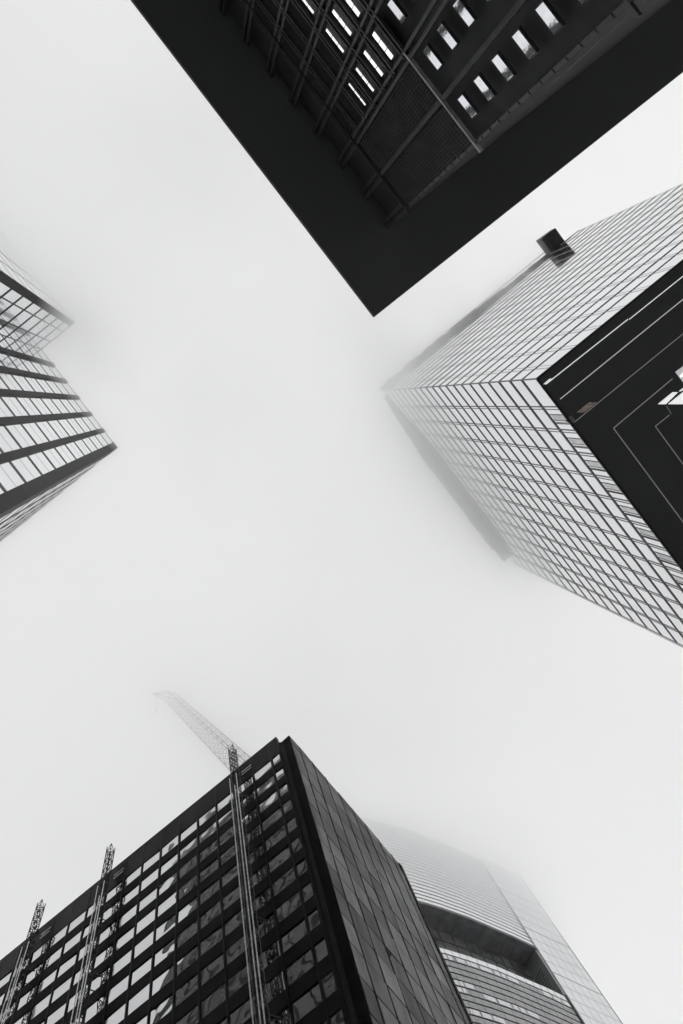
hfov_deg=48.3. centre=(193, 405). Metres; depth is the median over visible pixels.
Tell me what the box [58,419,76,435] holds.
window
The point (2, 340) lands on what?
window
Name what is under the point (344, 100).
window
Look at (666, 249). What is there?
window
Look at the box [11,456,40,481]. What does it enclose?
window
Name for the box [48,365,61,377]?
window
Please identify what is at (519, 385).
window
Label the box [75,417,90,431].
window
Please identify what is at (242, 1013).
window
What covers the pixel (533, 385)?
window
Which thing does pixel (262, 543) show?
sky
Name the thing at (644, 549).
window
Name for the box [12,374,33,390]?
window
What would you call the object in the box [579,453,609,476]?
window
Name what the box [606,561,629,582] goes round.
window
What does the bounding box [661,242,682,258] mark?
window
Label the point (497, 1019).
window
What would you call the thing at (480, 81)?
slot window
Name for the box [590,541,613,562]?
window
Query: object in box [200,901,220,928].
window
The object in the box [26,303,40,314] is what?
window
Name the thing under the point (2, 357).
window
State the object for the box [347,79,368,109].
window
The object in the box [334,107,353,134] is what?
window
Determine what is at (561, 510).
window
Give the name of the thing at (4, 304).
window
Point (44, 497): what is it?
side window
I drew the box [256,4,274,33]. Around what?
window
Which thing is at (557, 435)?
window
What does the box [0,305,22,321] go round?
window
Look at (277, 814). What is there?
window
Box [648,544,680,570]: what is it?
window
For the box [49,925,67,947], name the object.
window
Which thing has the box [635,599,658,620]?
window
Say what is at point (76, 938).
window
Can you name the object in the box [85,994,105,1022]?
window
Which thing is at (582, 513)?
window
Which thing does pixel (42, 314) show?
window
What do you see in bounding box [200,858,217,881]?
window
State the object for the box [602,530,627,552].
window
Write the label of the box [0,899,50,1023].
hoist mast
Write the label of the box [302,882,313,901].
window
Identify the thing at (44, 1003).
window
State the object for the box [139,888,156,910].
window
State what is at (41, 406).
window
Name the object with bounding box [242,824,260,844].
window
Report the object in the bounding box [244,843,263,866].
window
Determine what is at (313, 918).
window
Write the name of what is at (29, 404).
window
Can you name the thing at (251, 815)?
window
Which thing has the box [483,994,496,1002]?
window
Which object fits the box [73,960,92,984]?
window
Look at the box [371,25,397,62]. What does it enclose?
window
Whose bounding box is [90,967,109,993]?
window
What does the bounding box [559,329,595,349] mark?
window
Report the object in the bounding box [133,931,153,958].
window
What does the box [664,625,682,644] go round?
window
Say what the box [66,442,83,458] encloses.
window
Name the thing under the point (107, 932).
window
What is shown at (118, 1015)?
window
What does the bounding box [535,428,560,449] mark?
window
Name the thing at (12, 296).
window
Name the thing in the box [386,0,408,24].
slot window
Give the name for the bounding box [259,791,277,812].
window
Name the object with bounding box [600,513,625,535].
window
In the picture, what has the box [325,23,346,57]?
window
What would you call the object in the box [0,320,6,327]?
window
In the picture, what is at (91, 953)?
hoist mast
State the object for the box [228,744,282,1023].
hoist mast
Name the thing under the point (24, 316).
window
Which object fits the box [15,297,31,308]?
window
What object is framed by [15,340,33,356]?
window
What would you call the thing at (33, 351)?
window
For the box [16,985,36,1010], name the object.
window
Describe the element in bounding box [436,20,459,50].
slot window
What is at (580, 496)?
window
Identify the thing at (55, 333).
window
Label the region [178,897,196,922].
window
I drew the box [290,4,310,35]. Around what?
window
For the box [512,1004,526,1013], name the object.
window
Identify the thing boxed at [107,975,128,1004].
window
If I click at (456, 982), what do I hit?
window
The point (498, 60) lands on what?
slot window
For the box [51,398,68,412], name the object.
window
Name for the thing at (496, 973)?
window
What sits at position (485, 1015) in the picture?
window
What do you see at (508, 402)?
window
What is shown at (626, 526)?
window
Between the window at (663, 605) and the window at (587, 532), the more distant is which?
the window at (587, 532)
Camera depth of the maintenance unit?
216.20 m
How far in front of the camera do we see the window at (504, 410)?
139.36 m
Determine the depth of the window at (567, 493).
139.38 m
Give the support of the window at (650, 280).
in the glass tower at (536, 408)
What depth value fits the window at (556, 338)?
130.14 m
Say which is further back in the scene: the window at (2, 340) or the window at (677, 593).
the window at (677, 593)
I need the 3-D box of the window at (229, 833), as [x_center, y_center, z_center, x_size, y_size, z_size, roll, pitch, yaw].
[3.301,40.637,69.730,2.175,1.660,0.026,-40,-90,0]
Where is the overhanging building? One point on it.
(395, 149)
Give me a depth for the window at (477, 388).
144.00 m
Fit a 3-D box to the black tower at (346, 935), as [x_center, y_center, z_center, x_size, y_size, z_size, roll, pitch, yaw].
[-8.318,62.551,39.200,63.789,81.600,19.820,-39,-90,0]
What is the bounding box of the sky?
[0,0,682,1023]
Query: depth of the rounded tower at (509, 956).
201.17 m
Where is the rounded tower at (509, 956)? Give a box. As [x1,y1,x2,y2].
[360,817,622,1023]
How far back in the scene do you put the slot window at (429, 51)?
39.12 m
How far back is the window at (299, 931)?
52.18 m
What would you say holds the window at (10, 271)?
in the office tower at (55, 440)
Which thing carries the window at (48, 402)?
in the office tower at (55, 440)
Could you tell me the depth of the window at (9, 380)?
101.38 m
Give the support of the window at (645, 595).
in the glass tower at (536, 408)
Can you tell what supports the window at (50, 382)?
in the office tower at (55, 440)
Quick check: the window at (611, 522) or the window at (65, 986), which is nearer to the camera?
the window at (65, 986)
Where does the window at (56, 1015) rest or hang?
in the black tower at (346, 935)
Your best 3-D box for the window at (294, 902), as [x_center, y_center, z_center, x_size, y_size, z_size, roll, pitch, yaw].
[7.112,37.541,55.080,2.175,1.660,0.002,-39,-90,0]
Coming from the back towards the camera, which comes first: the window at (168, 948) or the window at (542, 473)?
the window at (542, 473)
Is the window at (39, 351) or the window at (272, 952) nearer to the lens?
the window at (272, 952)
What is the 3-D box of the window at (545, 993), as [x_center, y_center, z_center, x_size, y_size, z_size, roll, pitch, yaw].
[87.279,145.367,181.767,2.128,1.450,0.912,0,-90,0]
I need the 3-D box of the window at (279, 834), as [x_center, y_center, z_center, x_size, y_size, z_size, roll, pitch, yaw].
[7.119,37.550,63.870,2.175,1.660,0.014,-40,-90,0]
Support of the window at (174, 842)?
in the black tower at (346, 935)
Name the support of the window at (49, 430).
in the office tower at (55, 440)
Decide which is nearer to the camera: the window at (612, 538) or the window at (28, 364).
the window at (28, 364)
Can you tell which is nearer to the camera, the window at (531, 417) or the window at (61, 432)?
the window at (61, 432)
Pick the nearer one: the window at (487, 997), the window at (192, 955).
the window at (192, 955)
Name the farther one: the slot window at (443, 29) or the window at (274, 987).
the window at (274, 987)
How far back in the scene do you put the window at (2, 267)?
101.34 m
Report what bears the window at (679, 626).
in the glass tower at (536, 408)
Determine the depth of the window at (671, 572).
121.45 m
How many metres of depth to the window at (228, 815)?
72.74 m
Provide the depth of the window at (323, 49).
49.42 m
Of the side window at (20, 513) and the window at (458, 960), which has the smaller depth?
the side window at (20, 513)
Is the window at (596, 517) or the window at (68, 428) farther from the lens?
the window at (596, 517)
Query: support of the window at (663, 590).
in the glass tower at (536, 408)
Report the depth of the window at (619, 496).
120.48 m
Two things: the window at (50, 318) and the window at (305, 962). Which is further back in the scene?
the window at (50, 318)
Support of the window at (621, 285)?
in the glass tower at (536, 408)
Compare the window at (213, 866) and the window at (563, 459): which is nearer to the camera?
the window at (213, 866)
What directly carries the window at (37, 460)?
in the office tower at (55, 440)
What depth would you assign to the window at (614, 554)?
139.38 m
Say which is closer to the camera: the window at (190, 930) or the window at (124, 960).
the window at (190, 930)
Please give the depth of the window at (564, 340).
125.46 m
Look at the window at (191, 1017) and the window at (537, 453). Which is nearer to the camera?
the window at (191, 1017)
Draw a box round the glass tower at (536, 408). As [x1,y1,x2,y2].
[379,183,682,647]
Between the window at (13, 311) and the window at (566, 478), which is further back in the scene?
the window at (566, 478)
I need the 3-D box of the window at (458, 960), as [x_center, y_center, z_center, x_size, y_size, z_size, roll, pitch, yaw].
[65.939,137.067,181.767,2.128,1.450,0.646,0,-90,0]
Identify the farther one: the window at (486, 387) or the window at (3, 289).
the window at (486, 387)
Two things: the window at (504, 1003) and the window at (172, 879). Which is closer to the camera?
the window at (172, 879)
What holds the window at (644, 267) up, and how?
in the glass tower at (536, 408)
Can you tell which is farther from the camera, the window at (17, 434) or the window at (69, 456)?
the window at (69, 456)
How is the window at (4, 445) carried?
in the office tower at (55, 440)
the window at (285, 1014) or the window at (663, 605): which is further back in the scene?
the window at (663, 605)
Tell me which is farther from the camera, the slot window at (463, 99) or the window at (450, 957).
the window at (450, 957)
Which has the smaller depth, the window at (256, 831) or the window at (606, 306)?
the window at (256, 831)
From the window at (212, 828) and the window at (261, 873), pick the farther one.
the window at (212, 828)
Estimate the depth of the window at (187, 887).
66.86 m
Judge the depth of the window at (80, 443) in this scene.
117.23 m
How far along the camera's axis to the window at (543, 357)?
125.51 m
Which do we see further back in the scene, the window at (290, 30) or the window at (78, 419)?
the window at (78, 419)
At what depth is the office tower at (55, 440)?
111.32 m
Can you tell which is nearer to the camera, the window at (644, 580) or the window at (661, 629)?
the window at (644, 580)
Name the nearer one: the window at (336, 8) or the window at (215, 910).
the window at (336, 8)
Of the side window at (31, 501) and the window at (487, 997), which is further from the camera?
the window at (487, 997)
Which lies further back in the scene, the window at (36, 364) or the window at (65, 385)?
the window at (65, 385)
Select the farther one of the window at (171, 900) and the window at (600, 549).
the window at (600, 549)
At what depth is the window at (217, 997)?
52.20 m
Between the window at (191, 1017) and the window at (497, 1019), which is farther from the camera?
the window at (497, 1019)
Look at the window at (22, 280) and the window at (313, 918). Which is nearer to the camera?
the window at (313, 918)
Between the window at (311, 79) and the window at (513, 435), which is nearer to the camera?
the window at (311, 79)
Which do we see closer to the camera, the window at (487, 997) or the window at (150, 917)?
the window at (150, 917)
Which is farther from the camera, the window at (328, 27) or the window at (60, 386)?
the window at (60, 386)
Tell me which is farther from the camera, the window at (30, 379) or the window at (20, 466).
the window at (30, 379)
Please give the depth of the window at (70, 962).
69.80 m
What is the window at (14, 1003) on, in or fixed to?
in the black tower at (346, 935)
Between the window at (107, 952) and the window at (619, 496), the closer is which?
the window at (107, 952)
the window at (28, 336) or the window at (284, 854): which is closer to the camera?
the window at (284, 854)
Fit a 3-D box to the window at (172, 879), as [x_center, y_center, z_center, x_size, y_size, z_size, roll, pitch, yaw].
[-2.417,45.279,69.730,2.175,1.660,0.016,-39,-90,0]
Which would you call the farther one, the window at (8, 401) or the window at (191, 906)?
the window at (8, 401)
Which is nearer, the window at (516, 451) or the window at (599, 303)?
the window at (599, 303)
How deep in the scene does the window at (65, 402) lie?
133.06 m
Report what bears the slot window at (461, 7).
in the overhanging building
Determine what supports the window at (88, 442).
in the office tower at (55, 440)
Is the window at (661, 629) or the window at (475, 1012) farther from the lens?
the window at (475, 1012)
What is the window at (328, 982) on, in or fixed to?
in the black tower at (346, 935)
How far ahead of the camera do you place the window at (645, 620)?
148.61 m
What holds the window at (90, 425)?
in the office tower at (55, 440)
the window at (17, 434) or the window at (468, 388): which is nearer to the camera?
the window at (17, 434)
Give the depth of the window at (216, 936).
58.07 m
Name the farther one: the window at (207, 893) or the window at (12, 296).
the window at (12, 296)
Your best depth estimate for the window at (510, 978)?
181.72 m
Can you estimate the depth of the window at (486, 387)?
139.35 m
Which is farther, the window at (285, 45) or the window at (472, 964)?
the window at (472, 964)
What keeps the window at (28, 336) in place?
in the office tower at (55, 440)
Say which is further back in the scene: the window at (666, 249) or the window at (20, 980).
the window at (666, 249)
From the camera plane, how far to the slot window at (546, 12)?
30.34 m
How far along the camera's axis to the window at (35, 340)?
142.51 m
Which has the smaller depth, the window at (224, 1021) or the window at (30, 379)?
the window at (224, 1021)
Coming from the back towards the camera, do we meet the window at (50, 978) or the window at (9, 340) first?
the window at (9, 340)
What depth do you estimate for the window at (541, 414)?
125.46 m
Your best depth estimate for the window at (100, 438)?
141.02 m
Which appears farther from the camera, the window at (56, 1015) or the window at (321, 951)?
the window at (56, 1015)
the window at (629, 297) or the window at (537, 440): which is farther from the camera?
the window at (537, 440)
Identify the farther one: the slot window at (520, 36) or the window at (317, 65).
the window at (317, 65)
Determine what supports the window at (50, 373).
in the office tower at (55, 440)
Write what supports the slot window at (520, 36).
in the overhanging building
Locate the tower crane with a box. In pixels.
[152,690,249,771]
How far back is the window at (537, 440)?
134.71 m
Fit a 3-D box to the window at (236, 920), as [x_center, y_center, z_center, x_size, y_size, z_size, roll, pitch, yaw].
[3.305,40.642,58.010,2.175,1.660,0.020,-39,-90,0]
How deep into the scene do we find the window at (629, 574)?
139.38 m
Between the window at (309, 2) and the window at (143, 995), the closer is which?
the window at (309, 2)
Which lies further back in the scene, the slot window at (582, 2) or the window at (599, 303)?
the window at (599, 303)
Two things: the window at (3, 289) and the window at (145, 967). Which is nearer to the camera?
the window at (145, 967)
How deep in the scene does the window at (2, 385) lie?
95.69 m
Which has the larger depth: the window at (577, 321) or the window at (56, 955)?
the window at (577, 321)
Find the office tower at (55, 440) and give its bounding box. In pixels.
[0,231,117,541]
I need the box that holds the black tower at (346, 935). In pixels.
[0,736,472,1023]
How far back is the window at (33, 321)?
128.50 m
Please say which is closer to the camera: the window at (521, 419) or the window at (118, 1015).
the window at (118, 1015)
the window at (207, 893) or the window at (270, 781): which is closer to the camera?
the window at (207, 893)
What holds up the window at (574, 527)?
in the glass tower at (536, 408)
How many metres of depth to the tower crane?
163.54 m
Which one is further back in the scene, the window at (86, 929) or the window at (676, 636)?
the window at (676, 636)
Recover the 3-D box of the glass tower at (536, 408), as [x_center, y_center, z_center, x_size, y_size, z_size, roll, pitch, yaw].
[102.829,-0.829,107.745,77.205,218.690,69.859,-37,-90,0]
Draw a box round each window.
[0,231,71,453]
[0,253,19,274]
[0,261,25,287]
[0,262,14,279]
[0,282,9,295]
[0,298,11,313]
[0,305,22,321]
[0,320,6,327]
[0,324,16,335]
[0,335,11,349]
[0,352,16,368]
[0,372,21,389]
[0,379,7,388]
[0,398,13,416]
[0,425,19,451]
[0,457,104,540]
[0,462,23,490]
[0,503,26,522]
[0,513,18,527]
[0,1003,14,1021]
[1,396,27,415]
[3,290,21,302]
[3,336,22,352]
[4,505,31,525]
[4,980,21,1001]
[5,423,35,447]
[8,354,27,370]
[9,328,25,339]
[10,311,32,326]
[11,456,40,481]
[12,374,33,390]
[13,271,35,294]
[13,1010,29,1023]
[14,494,41,514]
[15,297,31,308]
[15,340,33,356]
[16,396,40,414]
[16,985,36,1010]
[18,333,34,342]
[19,357,37,372]
[20,316,40,330]
[20,497,44,515]
[22,422,47,443]
[24,962,42,985]
[25,344,41,358]
[25,376,43,391]
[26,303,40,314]
[27,336,41,345]
[29,321,48,334]
[29,452,53,473]
[30,360,46,374]
[30,397,51,413]
[30,487,53,504]
[30,993,50,1019]
[34,347,48,360]
[35,309,48,318]
[35,340,48,348]
[36,378,53,392]
[36,421,59,440]
[37,969,56,993]
[38,325,55,337]
[40,363,55,376]
[41,398,60,413]
[43,448,65,467]
[43,480,65,496]
[43,947,61,969]
[44,314,55,323]
[45,329,60,340]
[45,379,61,393]
[46,1003,65,1023]
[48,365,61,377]
[48,420,68,437]
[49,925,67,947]
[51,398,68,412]
[51,976,71,1002]
[54,381,68,393]
[55,445,75,462]
[57,953,76,977]
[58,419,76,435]
[60,399,75,412]
[61,382,75,394]
[63,930,81,953]
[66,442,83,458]
[67,418,83,433]
[67,985,87,1012]
[68,399,82,411]
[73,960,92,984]
[74,399,88,411]
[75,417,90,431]
[75,439,90,454]
[78,937,95,960]
[81,417,95,430]
[82,916,99,938]
[83,437,96,451]
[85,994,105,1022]
[87,416,100,428]
[89,436,102,448]
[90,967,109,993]
[94,943,113,967]
[95,434,107,445]
[98,920,116,944]
[100,432,111,443]
[102,900,119,921]
[104,1003,125,1023]
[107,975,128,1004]
[111,949,131,976]
[115,927,133,950]
[118,904,136,927]
[121,885,138,906]
[127,983,149,1015]
[131,957,151,984]
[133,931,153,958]
[136,909,154,933]
[136,1015,146,1023]
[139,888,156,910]
[141,869,157,890]
[150,994,172,1023]
[152,964,173,995]
[154,938,174,966]
[155,914,174,940]
[157,892,175,916]
[159,871,176,894]
[160,853,177,874]
[162,836,177,855]
[175,973,197,1006]
[175,1005,197,1023]
[176,945,197,975]
[177,920,197,947]
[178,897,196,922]
[179,855,196,878]
[179,875,196,898]
[180,837,196,858]
[199,806,214,825]
[199,822,215,843]
[199,839,216,861]
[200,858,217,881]
[200,879,219,904]
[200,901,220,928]
[200,926,221,955]
[201,953,223,985]
[201,983,225,1018]
[218,807,235,827]
[219,824,236,845]
[219,1017,226,1023]
[220,841,238,864]
[222,862,239,886]
[223,884,243,910]
[224,906,246,935]
[226,933,248,964]
[228,963,252,996]
[230,995,255,1023]
[238,791,254,809]
[241,807,257,827]
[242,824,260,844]
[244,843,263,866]
[247,864,266,890]
[249,887,270,914]
[252,913,275,943]
[254,761,271,780]
[255,940,279,973]
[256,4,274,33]
[257,776,274,795]
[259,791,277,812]
[259,971,285,1005]
[262,808,281,830]
[263,0,277,16]
[265,825,285,849]
[268,1007,290,1023]
[269,845,290,872]
[272,867,295,896]
[276,892,300,922]
[281,919,306,952]
[282,38,300,67]
[286,22,305,51]
[286,949,313,985]
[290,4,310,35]
[292,983,321,1022]
[299,0,316,18]
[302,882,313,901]
[308,72,327,100]
[308,909,319,929]
[313,58,333,87]
[314,939,327,961]
[319,41,339,73]
[322,971,336,997]
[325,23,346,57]
[330,1009,344,1023]
[331,4,354,39]
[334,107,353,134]
[340,93,360,122]
[343,0,363,20]
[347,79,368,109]
[354,62,377,95]
[362,45,387,79]
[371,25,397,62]
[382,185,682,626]
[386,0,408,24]
[422,43,444,70]
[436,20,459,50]
[443,954,452,959]
[451,0,477,27]
[453,979,463,985]
[455,385,475,405]
[456,958,465,963]
[457,91,479,118]
[457,987,466,992]
[462,385,484,405]
[464,982,474,989]
[466,961,478,968]
[470,1009,480,1015]
[471,384,494,405]
[473,72,496,101]
[479,965,492,973]
[480,383,504,405]
[481,1012,492,1019]
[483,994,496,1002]
[488,407,509,425]
[490,50,517,82]
[490,383,514,405]
[492,1015,505,1023]
[493,970,506,978]
[498,407,519,425]
[498,999,511,1007]
[500,382,526,405]
[503,426,523,444]
[507,444,528,462]
[507,976,518,983]
[508,407,530,426]
[510,26,539,60]
[512,381,538,405]
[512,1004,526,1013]
[513,353,541,370]
[513,427,535,446]
[517,445,539,464]
[519,407,543,427]
[524,351,554,369]
[524,380,554,405]
[524,428,546,447]
[527,1010,540,1019]
[528,447,550,466]
[531,407,556,428]
[532,465,554,484]
[534,0,565,35]
[535,335,563,352]
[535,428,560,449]
[536,349,570,368]
[539,448,562,468]
[542,991,552,998]
[543,407,573,429]
[544,467,566,486]
[546,332,578,351]
[547,484,568,503]
[548,429,573,450]
[550,500,571,519]
[552,450,576,470]
[555,469,578,489]
[556,316,587,335]
[558,486,582,507]
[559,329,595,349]
[561,430,590,452]
[561,503,584,523]
[564,451,590,473]
[565,519,586,538]
[568,471,592,492]
[570,313,601,332]
[571,489,595,510]
[573,506,597,527]
[576,522,598,542]
[577,0,588,5]
[578,298,609,317]
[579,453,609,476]
[581,473,607,495]
[583,309,619,330]
[584,492,609,514]
[587,510,611,531]
[589,526,612,547]
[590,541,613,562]
[592,294,625,314]
[593,556,615,576]
[596,476,627,500]
[598,495,625,518]
[600,280,631,299]
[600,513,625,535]
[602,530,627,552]
[604,546,627,567]
[606,289,644,311]
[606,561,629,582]
[614,499,644,523]
[615,275,648,295]
[615,517,641,540]
[616,534,642,557]
[617,550,643,573]
[618,565,643,587]
[619,579,643,601]
[621,262,653,282]
[621,593,644,614]
[631,269,669,291]
[631,522,663,547]
[632,539,659,563]
[633,556,659,579]
[633,571,659,594]
[635,586,659,608]
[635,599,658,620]
[636,612,658,633]
[638,256,672,277]
[645,243,677,263]
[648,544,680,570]
[648,561,677,586]
[648,591,675,615]
[649,577,676,601]
[649,605,674,628]
[649,618,673,640]
[655,253,682,272]
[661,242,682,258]
[664,612,682,632]
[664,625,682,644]
[665,583,682,603]
[665,598,682,618]
[666,233,682,246]
[666,567,682,587]
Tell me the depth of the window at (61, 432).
109.22 m
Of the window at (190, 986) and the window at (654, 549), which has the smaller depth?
the window at (190, 986)
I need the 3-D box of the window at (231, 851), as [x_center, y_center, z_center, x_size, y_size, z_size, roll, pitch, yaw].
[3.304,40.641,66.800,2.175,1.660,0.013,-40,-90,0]
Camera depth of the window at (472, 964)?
181.70 m
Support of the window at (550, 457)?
in the glass tower at (536, 408)
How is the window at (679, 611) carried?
in the glass tower at (536, 408)
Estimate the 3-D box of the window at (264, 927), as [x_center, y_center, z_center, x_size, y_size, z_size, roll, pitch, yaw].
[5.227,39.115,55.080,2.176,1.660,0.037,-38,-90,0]
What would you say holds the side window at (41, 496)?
in the office tower at (55, 440)
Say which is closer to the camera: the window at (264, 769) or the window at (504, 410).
the window at (264, 769)
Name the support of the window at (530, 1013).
in the rounded tower at (509, 956)
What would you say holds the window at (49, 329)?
in the office tower at (55, 440)
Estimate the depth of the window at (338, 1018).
43.76 m
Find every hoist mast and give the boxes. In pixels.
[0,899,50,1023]
[70,843,123,1023]
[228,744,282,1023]
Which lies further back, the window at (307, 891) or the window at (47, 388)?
the window at (47, 388)
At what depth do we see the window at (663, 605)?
134.80 m
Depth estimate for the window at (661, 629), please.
144.05 m
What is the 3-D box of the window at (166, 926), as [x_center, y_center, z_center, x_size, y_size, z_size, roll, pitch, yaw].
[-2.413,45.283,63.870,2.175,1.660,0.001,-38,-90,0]
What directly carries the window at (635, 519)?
in the glass tower at (536, 408)
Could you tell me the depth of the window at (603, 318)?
120.54 m
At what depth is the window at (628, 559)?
134.83 m
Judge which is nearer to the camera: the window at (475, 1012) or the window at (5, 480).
the window at (5, 480)
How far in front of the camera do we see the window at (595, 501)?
130.11 m
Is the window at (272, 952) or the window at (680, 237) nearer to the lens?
the window at (272, 952)
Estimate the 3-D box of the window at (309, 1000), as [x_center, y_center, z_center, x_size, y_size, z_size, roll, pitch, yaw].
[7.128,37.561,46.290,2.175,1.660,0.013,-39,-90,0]
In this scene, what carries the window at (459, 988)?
in the rounded tower at (509, 956)
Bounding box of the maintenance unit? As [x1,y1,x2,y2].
[536,228,563,253]
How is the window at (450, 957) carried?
in the rounded tower at (509, 956)
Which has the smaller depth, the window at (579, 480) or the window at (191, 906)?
the window at (191, 906)
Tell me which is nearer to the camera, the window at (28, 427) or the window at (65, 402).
the window at (28, 427)
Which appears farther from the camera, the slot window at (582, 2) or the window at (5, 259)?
the window at (5, 259)
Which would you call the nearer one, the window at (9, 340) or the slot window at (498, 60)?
the slot window at (498, 60)
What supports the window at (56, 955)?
in the black tower at (346, 935)
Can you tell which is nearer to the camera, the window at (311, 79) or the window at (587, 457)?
the window at (311, 79)
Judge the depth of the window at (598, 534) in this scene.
139.38 m
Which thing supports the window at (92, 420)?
in the office tower at (55, 440)
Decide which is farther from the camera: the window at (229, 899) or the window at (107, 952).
the window at (107, 952)
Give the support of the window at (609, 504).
in the glass tower at (536, 408)
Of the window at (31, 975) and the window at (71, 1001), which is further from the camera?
the window at (31, 975)
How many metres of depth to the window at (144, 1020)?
55.60 m
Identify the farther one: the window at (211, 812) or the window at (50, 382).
the window at (50, 382)
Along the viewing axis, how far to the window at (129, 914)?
69.80 m
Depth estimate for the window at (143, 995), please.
58.05 m
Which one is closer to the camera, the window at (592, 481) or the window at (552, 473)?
the window at (592, 481)
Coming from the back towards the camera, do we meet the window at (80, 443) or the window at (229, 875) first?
the window at (80, 443)
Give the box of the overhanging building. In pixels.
[131,0,682,316]
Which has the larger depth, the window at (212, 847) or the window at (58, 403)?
the window at (58, 403)
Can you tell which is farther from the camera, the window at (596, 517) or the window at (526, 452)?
the window at (526, 452)
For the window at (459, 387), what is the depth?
153.19 m
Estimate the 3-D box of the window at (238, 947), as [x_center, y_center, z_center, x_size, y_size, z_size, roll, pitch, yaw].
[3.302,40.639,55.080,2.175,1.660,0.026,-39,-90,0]
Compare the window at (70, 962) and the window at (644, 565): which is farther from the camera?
the window at (644, 565)
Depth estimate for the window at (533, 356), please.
130.11 m

